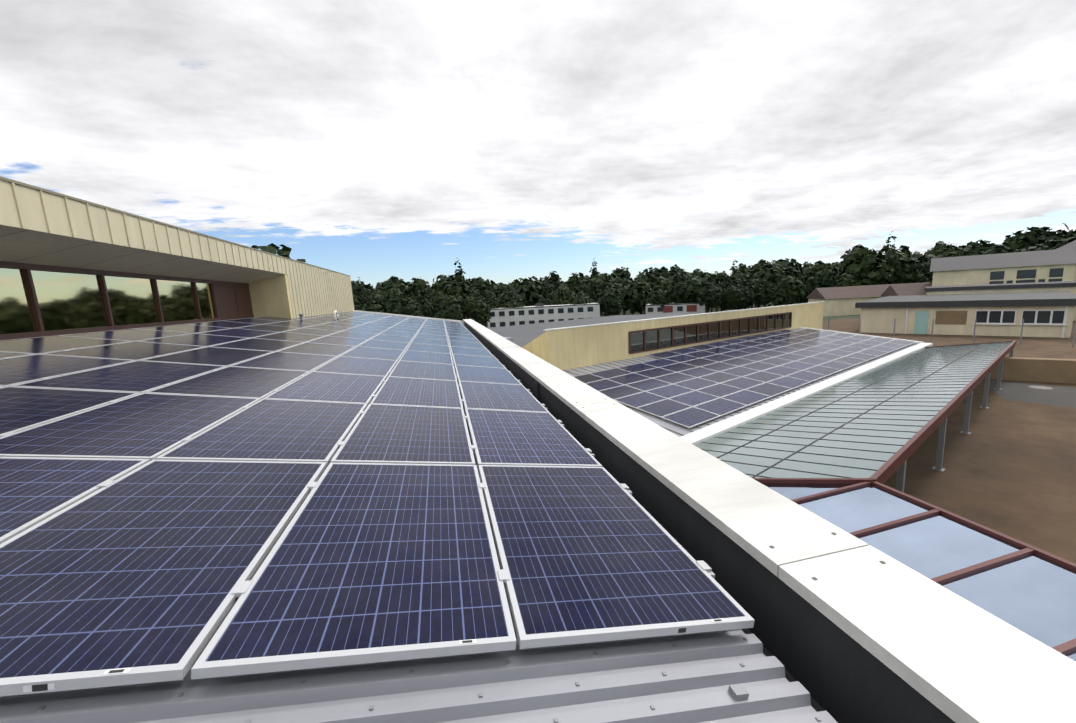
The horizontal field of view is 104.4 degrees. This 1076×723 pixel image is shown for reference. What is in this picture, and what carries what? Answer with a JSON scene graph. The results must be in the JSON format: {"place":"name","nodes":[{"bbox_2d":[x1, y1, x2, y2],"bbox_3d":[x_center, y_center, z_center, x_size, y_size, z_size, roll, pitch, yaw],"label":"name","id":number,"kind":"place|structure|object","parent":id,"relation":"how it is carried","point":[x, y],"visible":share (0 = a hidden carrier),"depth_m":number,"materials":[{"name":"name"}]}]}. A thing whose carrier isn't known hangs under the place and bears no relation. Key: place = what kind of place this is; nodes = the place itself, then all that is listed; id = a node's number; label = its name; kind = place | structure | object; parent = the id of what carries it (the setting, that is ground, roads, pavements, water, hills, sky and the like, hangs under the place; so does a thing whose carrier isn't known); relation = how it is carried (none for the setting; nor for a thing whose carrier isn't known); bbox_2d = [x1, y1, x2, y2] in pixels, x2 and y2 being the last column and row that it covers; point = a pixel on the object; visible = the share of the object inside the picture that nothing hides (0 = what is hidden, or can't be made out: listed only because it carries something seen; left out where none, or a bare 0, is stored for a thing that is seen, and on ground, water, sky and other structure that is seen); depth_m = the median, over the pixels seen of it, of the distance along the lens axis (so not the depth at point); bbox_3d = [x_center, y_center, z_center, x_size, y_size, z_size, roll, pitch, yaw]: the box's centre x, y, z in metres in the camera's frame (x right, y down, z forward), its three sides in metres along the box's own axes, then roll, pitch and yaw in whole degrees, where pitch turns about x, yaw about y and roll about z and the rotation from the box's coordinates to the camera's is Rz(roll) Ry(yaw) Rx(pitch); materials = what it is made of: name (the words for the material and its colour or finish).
{"place":"outdoors","nodes":[
{"label":"outdoors","id":0,"kind":"place"},
{"bbox_2d":[0,0,1075,287],"label":"sky","id":1,"kind":"structure","parent":0,"point":[373,141],"materials":[{"name":"white"}]},
{"bbox_2d":[470,302,859,327],"bbox_3d":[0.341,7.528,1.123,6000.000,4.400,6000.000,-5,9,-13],"label":"ground","id":2,"kind":"structure","parent":0,"point":[824,318],"depth_m":169.02,"materials":[{"name":"green plant"}]},
{"bbox_2d":[0,176,353,318],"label":"block","id":3,"kind":"structure","parent":2,"relation":"on","point":[40,226],"depth_m":7.89,"materials":[{"name":"beige"}]},
{"bbox_2d":[0,261,253,340],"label":"windows","id":4,"kind":"structure","parent":3,"relation":"in","point":[37,300],"depth_m":7.95,"materials":[{"name":"brown"}]},
{"bbox_2d":[251,243,305,261],"bbox_3d":[-32.117,-7.017,51.315,7.868,14.629,10.310,2,10,28],"label":"tree","id":5,"kind":"object","parent":2,"relation":"on","point":[284,251],"visible":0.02,"depth_m":49.20,"materials":[{"name":"green plant"}]},
{"bbox_2d":[354,277,367,303],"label":"tree","id":6,"kind":"object","parent":2,"relation":"on","point":[360,292],"visible":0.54,"depth_m":161.92,"materials":[{"name":"green plant"}]},
{"bbox_2d":[351,281,370,297],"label":"tree","id":7,"kind":"object","parent":2,"relation":"on","point":[354,288],"visible":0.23,"depth_m":203.75,"materials":[{"name":"green plant"}]},
{"bbox_2d":[361,302,384,312],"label":"tree","id":8,"kind":"object","parent":2,"relation":"on","point":[371,307],"visible":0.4,"depth_m":118.50,"materials":[{"name":"green plant"}]},
{"bbox_2d":[370,275,409,294],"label":"tree","id":9,"kind":"object","parent":2,"relation":"on","point":[392,282],"visible":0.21,"depth_m":185.87,"materials":[{"name":"green plant"}]},
{"bbox_2d":[379,287,404,311],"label":"tree","id":10,"kind":"object","parent":2,"relation":"on","point":[385,296],"visible":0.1,"depth_m":143.57,"materials":[{"name":"green plant"}]},
{"bbox_2d":[384,291,407,313],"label":"tree","id":11,"kind":"object","parent":2,"relation":"on","point":[394,300],"visible":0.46,"depth_m":109.30,"materials":[{"name":"green plant"}]},
{"bbox_2d":[392,301,419,315],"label":"tree","id":12,"kind":"object","parent":2,"relation":"on","point":[409,308],"visible":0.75,"depth_m":102.48,"materials":[{"name":"green plant"}]},
{"bbox_2d":[406,278,429,295],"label":"tree","id":13,"kind":"object","parent":2,"relation":"on","point":[420,286],"visible":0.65,"depth_m":212.16,"materials":[{"name":"green plant"}]},
{"bbox_2d":[421,300,433,317],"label":"tree","id":14,"kind":"object","parent":2,"relation":"on","point":[427,308],"visible":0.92,"depth_m":150.82,"materials":[{"name":"green plant"}]},
{"bbox_2d":[427,278,449,297],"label":"tree","id":15,"kind":"object","parent":2,"relation":"on","point":[438,286],"visible":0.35,"depth_m":187.86,"materials":[{"name":"green plant"}]},
{"bbox_2d":[431,291,446,315],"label":"tree","id":16,"kind":"object","parent":2,"relation":"on","point":[437,299],"visible":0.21,"depth_m":159.95,"materials":[{"name":"green plant"}]},
{"bbox_2d":[436,292,464,318],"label":"tree","id":17,"kind":"object","parent":2,"relation":"on","point":[448,299],"visible":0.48,"depth_m":134.02,"materials":[{"name":"green plant"}]},
{"bbox_2d":[445,303,463,320],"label":"tree","id":18,"kind":"object","parent":2,"relation":"on","point":[454,312],"visible":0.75,"depth_m":115.02,"materials":[{"name":"green plant"}]},
{"bbox_2d":[445,278,469,318],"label":"tree","id":19,"kind":"object","parent":2,"relation":"on","point":[460,288],"visible":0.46,"depth_m":169.68,"materials":[{"name":"green plant"}]},
{"bbox_2d":[451,258,465,316],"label":"tree","id":20,"kind":"object","parent":2,"relation":"on","point":[457,275],"visible":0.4,"depth_m":180.91,"materials":[{"name":"green plant"}]},
{"bbox_2d":[460,295,482,321],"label":"tree","id":21,"kind":"object","parent":2,"relation":"on","point":[471,304],"visible":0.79,"depth_m":134.68,"materials":[{"name":"green plant"}]},
{"bbox_2d":[467,289,487,322],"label":"tree","id":22,"kind":"object","parent":2,"relation":"on","point":[480,295],"visible":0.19,"depth_m":149.16,"materials":[{"name":"green plant"}]},
{"bbox_2d":[474,303,491,326],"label":"tree","id":23,"kind":"object","parent":2,"relation":"on","point":[482,314],"visible":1,"depth_m":97.18,"materials":[{"name":"green plant"}]},
{"bbox_2d":[469,277,500,298],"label":"tree","id":24,"kind":"object","parent":2,"relation":"on","point":[485,287],"visible":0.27,"depth_m":168.49,"materials":[{"name":"green plant"}]},
{"bbox_2d":[487,294,502,308],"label":"tree","id":25,"kind":"object","parent":2,"relation":"on","point":[492,303],"visible":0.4,"depth_m":113.13,"materials":[{"name":"green plant"}]},
{"bbox_2d":[495,294,509,307],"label":"tree","id":26,"kind":"object","parent":2,"relation":"on","point":[502,299],"visible":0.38,"depth_m":145.57,"materials":[{"name":"green plant"}]},
{"bbox_2d":[496,283,513,298],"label":"tree","id":27,"kind":"object","parent":2,"relation":"on","point":[505,289],"visible":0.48,"depth_m":169.78,"materials":[{"name":"green plant"}]},
{"bbox_2d":[503,299,523,307],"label":"tree","id":28,"kind":"object","parent":2,"relation":"on","point":[514,304],"visible":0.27,"depth_m":113.03,"materials":[{"name":"green plant"}]},
{"bbox_2d":[510,292,530,305],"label":"tree","id":29,"kind":"object","parent":2,"relation":"on","point":[516,296],"visible":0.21,"depth_m":137.51,"materials":[{"name":"green plant"}]},
{"bbox_2d":[515,276,544,305],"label":"tree","id":30,"kind":"object","parent":2,"relation":"on","point":[529,288],"visible":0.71,"depth_m":139.80,"materials":[{"name":"green plant"}]},
{"bbox_2d":[545,271,562,286],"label":"tree","id":31,"kind":"object","parent":2,"relation":"on","point":[554,279],"visible":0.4,"depth_m":231.38,"materials":[{"name":"green plant"}]},
{"bbox_2d":[550,284,575,304],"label":"tree","id":32,"kind":"object","parent":2,"relation":"on","point":[562,295],"visible":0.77,"depth_m":119.71,"materials":[{"name":"green plant"}]},
{"bbox_2d":[565,273,584,301],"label":"tree","id":33,"kind":"object","parent":2,"relation":"on","point":[573,281],"visible":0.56,"depth_m":156.95,"materials":[{"name":"green plant"}]},
{"bbox_2d":[570,296,589,304],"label":"tree","id":34,"kind":"object","parent":2,"relation":"on","point":[580,300],"visible":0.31,"depth_m":112.71,"materials":[{"name":"green plant"}]},
{"bbox_2d":[582,277,606,300],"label":"tree","id":35,"kind":"object","parent":2,"relation":"on","point":[592,288],"visible":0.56,"depth_m":140.74,"materials":[{"name":"green plant"}]},
{"bbox_2d":[589,258,599,277],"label":"tree","id":36,"kind":"object","parent":2,"relation":"on","point":[595,272],"visible":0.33,"depth_m":179.41,"materials":[{"name":"green plant"}]},
{"bbox_2d":[488,313,701,347],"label":"dark roof","id":37,"kind":"structure","parent":2,"relation":"on","point":[522,335],"depth_m":42.86,"materials":[{"name":"metal"}]},
{"bbox_2d":[488,301,704,327],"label":"apartments","id":38,"kind":"structure","parent":2,"relation":"on","point":[536,313],"depth_m":110.47,"materials":[{"name":"white"}]},
{"bbox_2d":[597,286,620,315],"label":"tree","id":39,"kind":"object","parent":2,"relation":"on","point":[609,301],"visible":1,"depth_m":109.52,"materials":[{"name":"green plant"}]},
{"bbox_2d":[608,267,630,279],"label":"tree","id":40,"kind":"object","parent":2,"relation":"on","point":[627,273],"visible":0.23,"depth_m":283.85,"materials":[{"name":"green plant"}]},
{"bbox_2d":[612,275,632,314],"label":"tree","id":41,"kind":"object","parent":2,"relation":"on","point":[622,279],"visible":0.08,"depth_m":159.22,"materials":[{"name":"green plant"}]},
{"bbox_2d":[619,281,648,314],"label":"tree","id":42,"kind":"object","parent":2,"relation":"on","point":[634,296],"visible":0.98,"depth_m":125.63,"materials":[{"name":"green plant"}]},
{"bbox_2d":[638,267,672,282],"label":"tree","id":43,"kind":"object","parent":2,"relation":"on","point":[654,274],"visible":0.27,"depth_m":150.51,"materials":[{"name":"green plant"}]},
{"bbox_2d":[645,288,670,307],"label":"tree","id":44,"kind":"object","parent":2,"relation":"on","point":[656,297],"visible":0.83,"depth_m":116.38,"materials":[{"name":"green plant"}]},
{"bbox_2d":[652,278,674,300],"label":"tree","id":45,"kind":"object","parent":2,"relation":"on","point":[663,285],"visible":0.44,"depth_m":133.79,"materials":[{"name":"green plant"}]},
{"bbox_2d":[657,273,685,281],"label":"tree","id":46,"kind":"object","parent":2,"relation":"on","point":[677,277],"visible":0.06,"depth_m":146.83,"materials":[{"name":"green plant"}]},
{"bbox_2d":[668,279,691,302],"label":"tree","id":47,"kind":"object","parent":2,"relation":"on","point":[676,292],"visible":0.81,"depth_m":115.73,"materials":[{"name":"green plant"}]},
{"bbox_2d":[684,268,710,280],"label":"tree","id":48,"kind":"object","parent":2,"relation":"on","point":[697,272],"visible":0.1,"depth_m":120.22,"materials":[{"name":"green plant"}]},
{"bbox_2d":[682,274,721,302],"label":"tree","id":49,"kind":"object","parent":2,"relation":"on","point":[693,286],"visible":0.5,"depth_m":112.63,"materials":[{"name":"green plant"}]},
{"bbox_2d":[697,284,721,312],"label":"tree","id":50,"kind":"object","parent":2,"relation":"on","point":[709,296],"visible":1,"depth_m":105.86,"materials":[{"name":"green plant"}]},
{"bbox_2d":[464,322,955,722],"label":"parapet wall","id":51,"kind":"structure","parent":2,"relation":"on","point":[837,672],"depth_m":1.98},
{"bbox_2d":[0,332,837,722],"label":"roof","id":52,"kind":"structure","parent":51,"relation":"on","point":[624,680],"depth_m":1.39,"materials":[{"name":"metal"}]},
{"bbox_2d":[0,312,754,696],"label":"panels","id":53,"kind":"object","parent":52,"relation":"on","point":[152,558],"visible":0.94,"depth_m":2.19,"materials":[{"name":"blue"}]},
{"bbox_2d":[0,312,714,612],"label":"clamps","id":54,"kind":"object","parent":53,"relation":"on","point":[241,587],"visible":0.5,"depth_m":2.72,"materials":[{"name":"grey"}]},
{"bbox_2d":[23,618,724,691],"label":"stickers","id":55,"kind":"object","parent":53,"relation":"attached to","point":[39,687],"visible":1,"depth_m":1.21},
{"bbox_2d":[353,310,463,324],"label":"roof ridge","id":56,"kind":"structure","parent":52,"relation":"attached to","point":[462,322],"depth_m":25.91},
{"bbox_2d":[36,637,820,722],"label":"roof screws","id":57,"kind":"object","parent":52,"relation":"on","point":[180,694],"visible":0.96,"depth_m":1.35,"materials":[{"name":"silver metal"}]},
{"bbox_2d":[728,683,748,700],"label":"seam clamps","id":58,"kind":"object","parent":52,"relation":"on","point":[738,692],"visible":0.93,"depth_m":1.45,"materials":[{"name":"silver metal"}]},
{"bbox_2d":[534,381,539,398],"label":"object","id":59,"kind":"object","parent":51,"relation":"attached to","point":[537,389],"visible":1,"depth_m":6.62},
{"bbox_2d":[463,319,1075,722],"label":"coping","id":60,"kind":"object","parent":51,"relation":"on","point":[954,657],"visible":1,"depth_m":1.73,"materials":[{"name":"grey"}]},
{"bbox_2d":[472,320,885,579],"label":"coping fixings","id":61,"kind":"object","parent":60,"relation":"on","point":[815,578],"visible":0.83,"depth_m":1.95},
{"bbox_2d":[761,483,1075,660],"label":"glass panes","id":62,"kind":"structure","parent":51,"relation":"attached to","point":[1033,595],"depth_m":5.47,"materials":[{"name":"glass"}]},
{"bbox_2d":[791,481,1075,654],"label":"skylight frame","id":63,"kind":"object","parent":51,"relation":"attached to","point":[1067,646],"visible":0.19,"depth_m":5.80,"materials":[{"name":"metal"}]},
{"bbox_2d":[713,271,729,307],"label":"tree","id":64,"kind":"object","parent":2,"relation":"on","point":[723,276],"visible":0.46,"depth_m":184.68,"materials":[{"name":"green plant"}]},
{"bbox_2d":[720,282,743,310],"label":"tree","id":65,"kind":"object","parent":2,"relation":"on","point":[732,298],"visible":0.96,"depth_m":115.10,"materials":[{"name":"green plant"}]},
{"bbox_2d":[724,278,748,309],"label":"tree","id":66,"kind":"object","parent":2,"relation":"on","point":[729,282],"visible":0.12,"depth_m":152.90,"materials":[{"name":"green plant"}]},
{"bbox_2d":[733,281,750,309],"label":"tree","id":67,"kind":"object","parent":2,"relation":"on","point":[745,289],"visible":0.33,"depth_m":118.48,"materials":[{"name":"green plant"}]},
{"bbox_2d":[744,286,756,308],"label":"tree","id":68,"kind":"object","parent":2,"relation":"on","point":[753,295],"visible":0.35,"depth_m":132.28,"materials":[{"name":"green plant"}]},
{"bbox_2d":[747,278,763,307],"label":"tree","id":69,"kind":"object","parent":2,"relation":"on","point":[756,284],"visible":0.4,"depth_m":133.51,"materials":[{"name":"green plant"}]},
{"bbox_2d":[745,259,769,275],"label":"tree","id":70,"kind":"object","parent":2,"relation":"on","point":[756,268],"visible":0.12,"depth_m":215.15,"materials":[{"name":"green plant"}]},
{"bbox_2d":[755,280,773,306],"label":"tree","id":71,"kind":"object","parent":2,"relation":"on","point":[764,295],"visible":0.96,"depth_m":111.02,"materials":[{"name":"green plant"}]},
{"bbox_2d":[757,265,788,303],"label":"tree","id":72,"kind":"object","parent":2,"relation":"on","point":[772,275],"visible":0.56,"depth_m":130.08,"materials":[{"name":"green plant"}]},
{"bbox_2d":[758,258,804,305],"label":"tree","id":73,"kind":"object","parent":2,"relation":"on","point":[788,265],"visible":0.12,"depth_m":150.56,"materials":[{"name":"green plant"}]},
{"bbox_2d":[770,271,805,305],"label":"tree","id":74,"kind":"object","parent":2,"relation":"on","point":[790,290],"visible":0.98,"depth_m":100.25,"materials":[{"name":"green plant"}]},
{"bbox_2d":[801,260,841,293],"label":"tree","id":75,"kind":"object","parent":2,"relation":"on","point":[815,267],"visible":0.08,"depth_m":109.34,"materials":[{"name":"green plant"}]},
{"bbox_2d":[805,268,840,294],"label":"tree","id":76,"kind":"object","parent":2,"relation":"on","point":[826,278],"visible":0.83,"depth_m":103.04,"materials":[{"name":"green plant"}]},
{"bbox_2d":[834,273,863,286],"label":"tree","id":77,"kind":"object","parent":2,"relation":"on","point":[845,280],"visible":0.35,"depth_m":93.72,"materials":[{"name":"green plant"}]},
{"bbox_2d":[836,244,894,284],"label":"tree","id":78,"kind":"object","parent":2,"relation":"on","point":[865,265],"visible":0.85,"depth_m":94.24,"materials":[{"name":"green plant"}]},
{"bbox_2d":[806,282,931,316],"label":"houses","id":79,"kind":"structure","parent":2,"relation":"on","point":[839,301],"depth_m":79.45,"materials":[{"name":"tile"}]},
{"bbox_2d":[881,231,896,257],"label":"tree","id":80,"kind":"object","parent":2,"relation":"on","point":[886,248],"visible":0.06,"depth_m":120.14,"materials":[{"name":"green plant"}]},
{"bbox_2d":[884,245,923,283],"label":"tree","id":81,"kind":"object","parent":2,"relation":"on","point":[906,267],"visible":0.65,"depth_m":94.13,"materials":[{"name":"green plant"}]},
{"bbox_2d":[916,254,942,281],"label":"tree","id":82,"kind":"object","parent":2,"relation":"on","point":[926,261],"visible":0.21,"depth_m":100.27,"materials":[{"name":"green plant"}]},
{"bbox_2d":[924,241,954,257],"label":"tree","id":83,"kind":"object","parent":2,"relation":"on","point":[940,248],"visible":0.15,"depth_m":195.06,"materials":[{"name":"green plant"}]},
{"bbox_2d":[945,239,994,256],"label":"tree","id":84,"kind":"object","parent":2,"relation":"on","point":[970,248],"visible":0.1,"depth_m":106.44,"materials":[{"name":"green plant"}]},
{"bbox_2d":[973,244,1011,254],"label":"tree","id":85,"kind":"object","parent":2,"relation":"on","point":[998,249],"depth_m":92.07,"materials":[{"name":"green plant"}]},
{"bbox_2d":[924,240,1075,320],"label":"tall building","id":86,"kind":"structure","parent":2,"relation":"on","point":[1054,270],"depth_m":59.79,"materials":[{"name":"grey"}]},
{"bbox_2d":[1007,227,1048,251],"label":"tree","id":87,"kind":"object","parent":2,"relation":"on","point":[1026,240],"visible":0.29,"depth_m":88.67,"materials":[{"name":"green plant"}]},
{"bbox_2d":[1030,223,1069,240],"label":"tree","id":88,"kind":"object","parent":2,"relation":"on","point":[1044,229],"visible":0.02,"depth_m":116.07,"materials":[{"name":"green plant"}]},
{"bbox_2d":[1040,229,1075,249],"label":"tree","id":89,"kind":"object","parent":2,"relation":"on","point":[1055,240],"visible":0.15,"depth_m":102.42,"materials":[{"name":"green plant"}]},
{"bbox_2d":[822,318,1075,563],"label":"courtyard","id":90,"kind":"structure","parent":0,"point":[1009,466],"depth_m":11.99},
{"bbox_2d":[522,302,823,370],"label":"wing wall","id":91,"kind":"structure","parent":90,"relation":"on","point":[567,349],"depth_m":20.68,"materials":[{"name":"paint"}]},
{"bbox_2d":[544,302,819,330],"bbox_3d":[11.753,-3.124,26.177,27.875,0.226,0.280,-9,11,-34],"label":"roof edge","id":92,"kind":"object","parent":91,"relation":"on","point":[668,317],"visible":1,"depth_m":22.61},
{"bbox_2d":[628,312,791,353],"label":"wing windows","id":93,"kind":"structure","parent":91,"relation":"in","point":[645,340],"depth_m":24.83,"materials":[{"name":"glass"}]},
{"bbox_2d":[563,328,919,436],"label":"wing roof","id":94,"kind":"structure","parent":91,"relation":"on","point":[676,429],"depth_m":17.14,"materials":[{"name":"metal"}]},
{"bbox_2d":[574,329,914,427],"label":"solar panels","id":95,"kind":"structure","parent":94,"relation":"on","point":[691,386],"depth_m":18.73,"materials":[{"name":"glass"}]},
{"bbox_2d":[680,327,932,444],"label":"trim","id":96,"kind":"structure","parent":94,"relation":"attached to","point":[714,430],"depth_m":15.35,"materials":[{"name":"metal"}]},
{"bbox_2d":[701,341,1015,483],"bbox_3d":[13.660,0.868,15.537,26.739,0.892,4.241,-9,11,-35],"label":"canopy frame","id":97,"kind":"object","parent":90,"relation":"on","point":[885,472],"visible":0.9,"depth_m":11.22,"materials":[{"name":"metal"}]},
{"bbox_2d":[694,342,1011,477],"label":"canopy roof","id":98,"kind":"structure","parent":97,"relation":"on","point":[863,405],"depth_m":11.58,"materials":[{"name":"glass"}]},
{"bbox_2d":[828,318,1075,346],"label":"fence posts","id":99,"kind":"object","parent":90,"relation":"on","point":[974,330],"visible":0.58,"depth_m":32.34,"materials":[{"name":"silver metal"}]},
{"bbox_2d":[895,348,1013,492],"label":"canopy posts","id":100,"kind":"object","parent":90,"relation":"on","point":[900,477],"visible":0.58,"depth_m":11.76,"materials":[{"name":"metal"}]},
{"bbox_2d":[855,291,1075,337],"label":"building","id":101,"kind":"structure","parent":90,"relation":"on","point":[954,314],"depth_m":37.04,"materials":[{"name":"grey"}]},
{"bbox_2d":[904,306,1067,337],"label":"building trim","id":102,"kind":"structure","parent":101,"relation":"attached to","point":[1064,321],"depth_m":33.47,"materials":[{"name":"white"}]},
{"bbox_2d":[981,379,1075,407],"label":"tarmac band","id":103,"kind":"object","parent":90,"relation":"on","point":[1055,395],"visible":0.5,"depth_m":18.43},
{"bbox_2d":[984,357,1075,383],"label":"beige wall","id":104,"kind":"structure","parent":90,"relation":"on","point":[1055,370],"depth_m":20.33,"materials":[{"name":"paint"}]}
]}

